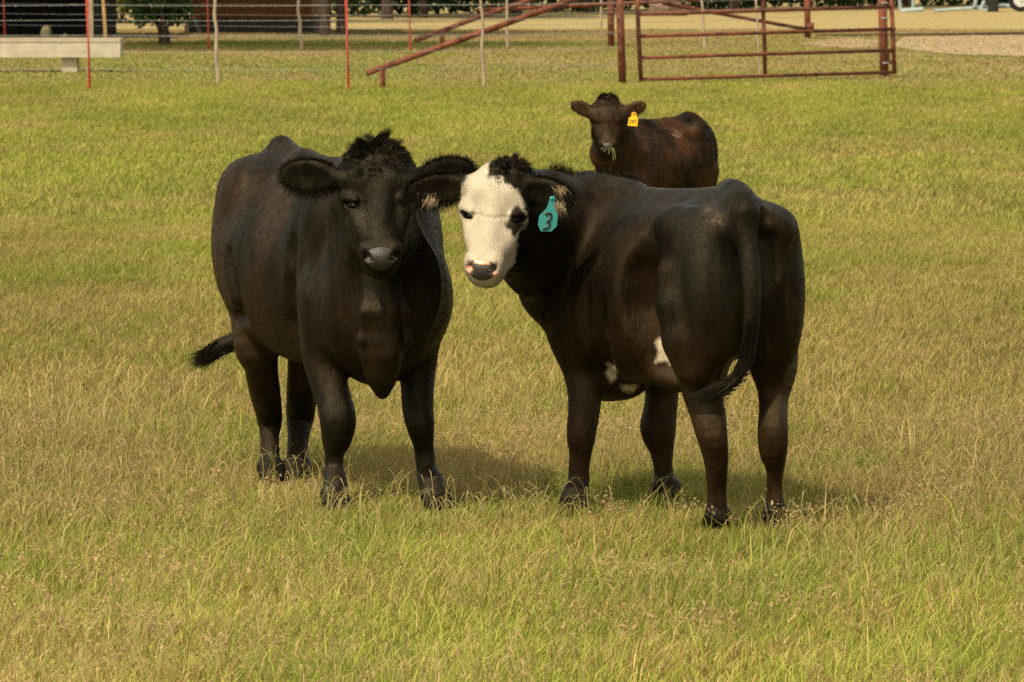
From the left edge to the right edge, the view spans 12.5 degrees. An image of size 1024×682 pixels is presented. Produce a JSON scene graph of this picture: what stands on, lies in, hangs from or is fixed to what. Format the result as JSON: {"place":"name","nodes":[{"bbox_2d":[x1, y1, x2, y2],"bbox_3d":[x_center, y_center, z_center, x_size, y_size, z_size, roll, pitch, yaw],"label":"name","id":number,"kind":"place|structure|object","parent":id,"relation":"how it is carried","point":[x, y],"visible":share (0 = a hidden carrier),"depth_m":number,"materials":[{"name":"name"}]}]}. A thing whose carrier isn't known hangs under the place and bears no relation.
{"place":"outdoors","nodes":[
{"label":"outdoors","id":0,"kind":"place"},
{"bbox_2d":[0,342,1023,681],"bbox_3d":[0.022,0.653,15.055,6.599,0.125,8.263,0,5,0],"label":"pasture grass","id":1,"kind":"structure","parent":0,"point":[962,626],"depth_m":14.47,"materials":[{"name":"green plant"}]},
{"bbox_2d":[0,213,1023,425],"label":"pasture grass","id":2,"kind":"structure","parent":0,"point":[821,231],"depth_m":24.52,"materials":[{"name":"green plant"}]},
{"bbox_2d":[0,28,1023,90],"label":"lawn grass","id":3,"kind":"structure","parent":0,"point":[549,38],"depth_m":89.46,"materials":[{"name":"green plant"}]},
{"bbox_2d":[0,0,1023,681],"bbox_3d":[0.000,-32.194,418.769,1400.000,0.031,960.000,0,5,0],"label":"ground","id":4,"kind":"structure","parent":0,"point":[1000,18],"depth_m":82.84,"materials":[{"name":"beige soil"}]},
{"bbox_2d":[41,26,51,37],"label":"salt lick","id":5,"kind":"object","parent":4,"relation":"on","point":[46,30],"visible":0.56,"depth_m":112.70,"materials":[{"name":"beige"}]},
{"bbox_2d":[0,0,115,37],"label":"shed","id":6,"kind":"structure","parent":4,"relation":"on","point":[56,15],"depth_m":118.52,"materials":[{"name":"metal"}]},
{"bbox_2d":[0,38,122,71],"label":"concrete trough","id":7,"kind":"object","parent":4,"relation":"on","point":[69,51],"visible":0.9,"depth_m":79.03,"materials":[{"name":"beige concrete"}]},
{"bbox_2d":[116,0,189,22],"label":"bush","id":8,"kind":"object","parent":4,"relation":"on","point":[122,10],"visible":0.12,"depth_m":140.80,"materials":[{"name":"green plant"}]},
{"bbox_2d":[121,0,199,44],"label":"tree","id":9,"kind":"object","parent":4,"relation":"on","point":[169,9],"visible":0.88,"depth_m":104.46,"materials":[{"name":"green plant"}]},
{"bbox_2d":[185,0,319,32],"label":"cabin","id":10,"kind":"object","parent":4,"relation":"on","point":[246,14],"visible":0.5,"depth_m":121.20,"materials":[{"name":"wood"}]},
{"bbox_2d":[0,0,619,88],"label":"wire fence","id":11,"kind":"object","parent":4,"relation":"on","point":[481,50],"visible":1,"depth_m":67.95,"materials":[{"name":"metal"}]},
{"bbox_2d":[319,0,330,36],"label":"tree","id":12,"kind":"object","parent":4,"relation":"on","point":[325,24],"visible":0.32,"depth_m":115.62,"materials":[{"name":"brown plant"}]},
{"bbox_2d":[183,125,481,513],"bbox_3d":[-0.686,-0.118,16.576,0.724,1.365,2.010,-2,5,-19],"label":"cow","id":13,"kind":"object","parent":4,"relation":"on","point":[332,274],"visible":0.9,"depth_m":16.11},
{"bbox_2d":[336,0,345,35],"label":"tree","id":14,"kind":"object","parent":4,"relation":"on","point":[341,24],"visible":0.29,"depth_m":117.63,"materials":[{"name":"brown plant"}]},
{"bbox_2d":[381,0,393,18],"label":"tree","id":15,"kind":"object","parent":4,"relation":"on","point":[386,9],"visible":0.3,"depth_m":150.47,"materials":[{"name":"brown plant"}]},
{"bbox_2d":[0,0,795,73],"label":"wire fence","id":16,"kind":"object","parent":4,"relation":"on","point":[103,14],"visible":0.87,"depth_m":98.61,"materials":[{"name":"metal"}]},
{"bbox_2d":[418,0,427,17],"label":"tree","id":17,"kind":"object","parent":4,"relation":"on","point":[423,8],"visible":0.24,"depth_m":153.50,"materials":[{"name":"brown plant"}]},
{"bbox_2d":[365,0,625,87],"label":"pipe brace","id":18,"kind":"object","parent":4,"relation":"on","point":[548,8],"visible":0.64,"depth_m":70.08,"materials":[{"name":"brown metal"}]},
{"bbox_2d":[0,369,1023,681],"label":"seed stalks","id":19,"kind":"object","parent":4,"relation":"on","point":[410,503],"visible":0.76,"depth_m":15.43,"materials":[{"name":"beige plant"}]},
{"bbox_2d":[0,401,1023,681],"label":"seed heads","id":20,"kind":"object","parent":19,"relation":"attached to","point":[474,457],"visible":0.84,"depth_m":14.07,"materials":[{"name":"beige plant"}]},
{"bbox_2d":[0,79,1023,221],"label":"pasture grass","id":21,"kind":"structure","parent":4,"relation":"on","point":[885,101],"depth_m":50.75,"materials":[{"name":"green plant"}]},
{"bbox_2d":[509,0,522,15],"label":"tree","id":22,"kind":"object","parent":4,"relation":"on","point":[516,12],"visible":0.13,"depth_m":159.42,"materials":[{"name":"brown plant"}]},
{"bbox_2d":[582,0,593,12],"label":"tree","id":23,"kind":"object","parent":4,"relation":"on","point":[587,9],"visible":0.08,"depth_m":167.41,"materials":[{"name":"brown plant"}]},
{"bbox_2d":[397,150,805,531],"bbox_3d":[0.472,-0.009,15.866,1.307,1.302,1.242,3,5,30],"label":"cow","id":24,"kind":"object","parent":4,"relation":"on","point":[624,288],"visible":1,"depth_m":15.62},
{"bbox_2d":[414,0,813,45],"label":"pipe brace","id":25,"kind":"object","parent":4,"relation":"on","point":[809,25],"visible":0.72,"depth_m":103.55,"materials":[{"name":"brown metal"}]},
{"bbox_2d":[570,90,719,187],"bbox_3d":[0.823,-1.007,28.844,0.499,1.102,1.462,2,5,28],"label":"calf","id":26,"kind":"object","parent":4,"relation":"on","point":[679,150],"visible":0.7,"depth_m":28.71},
{"bbox_2d":[319,0,1008,16],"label":"woodland understory","id":27,"kind":"object","parent":4,"relation":"on","point":[354,6],"visible":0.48,"depth_m":169.70,"materials":[{"name":"green plant"}]},
{"bbox_2d":[650,3,686,15],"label":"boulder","id":28,"kind":"object","parent":4,"relation":"on","point":[658,7],"visible":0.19,"depth_m":158.89,"materials":[{"name":"brown stone"}]},
{"bbox_2d":[728,0,739,9],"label":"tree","id":29,"kind":"object","parent":4,"relation":"on","point":[735,4],"visible":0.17,"depth_m":175.38,"materials":[{"name":"brown plant"}]},
{"bbox_2d":[635,0,896,81],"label":"pipe gate","id":30,"kind":"structure","parent":4,"relation":"on","point":[891,6],"depth_m":73.39,"materials":[{"name":"brown metal"}]},
{"bbox_2d":[805,38,876,47],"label":"gravel spill","id":31,"kind":"object","parent":4,"relation":"on","point":[849,46],"visible":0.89,"depth_m":105.69,"materials":[{"name":"beige gravel"}]},
{"bbox_2d":[878,0,888,76],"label":"gate post","id":32,"kind":"object","parent":4,"relation":"on","point":[883,35],"visible":0.84,"depth_m":75.88,"materials":[{"name":"metal"}]},
{"bbox_2d":[903,0,911,6],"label":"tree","id":33,"kind":"object","parent":4,"relation":"on","point":[906,3],"visible":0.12,"depth_m":189.34,"materials":[{"name":"brown plant"}]},
{"bbox_2d":[898,0,923,11],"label":"trailer stand","id":34,"kind":"object","parent":4,"relation":"on","point":[916,9],"visible":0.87,"depth_m":171.49,"materials":[{"name":"white paint"}]},
{"bbox_2d":[816,32,1023,36],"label":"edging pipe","id":35,"kind":"object","parent":4,"relation":"on","point":[959,34],"visible":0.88,"depth_m":116.70,"materials":[{"name":"brown metal"}]},
{"bbox_2d":[896,35,1023,55],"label":"gravel drive","id":36,"kind":"structure","parent":4,"relation":"on","point":[982,51],"depth_m":104.22,"materials":[{"name":"beige gravel"}]},
{"bbox_2d":[934,0,1023,11],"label":"utility trailer","id":37,"kind":"object","parent":4,"relation":"on","point":[995,5],"visible":0.98,"depth_m":171.34,"materials":[{"name":"white paint"}]}
]}

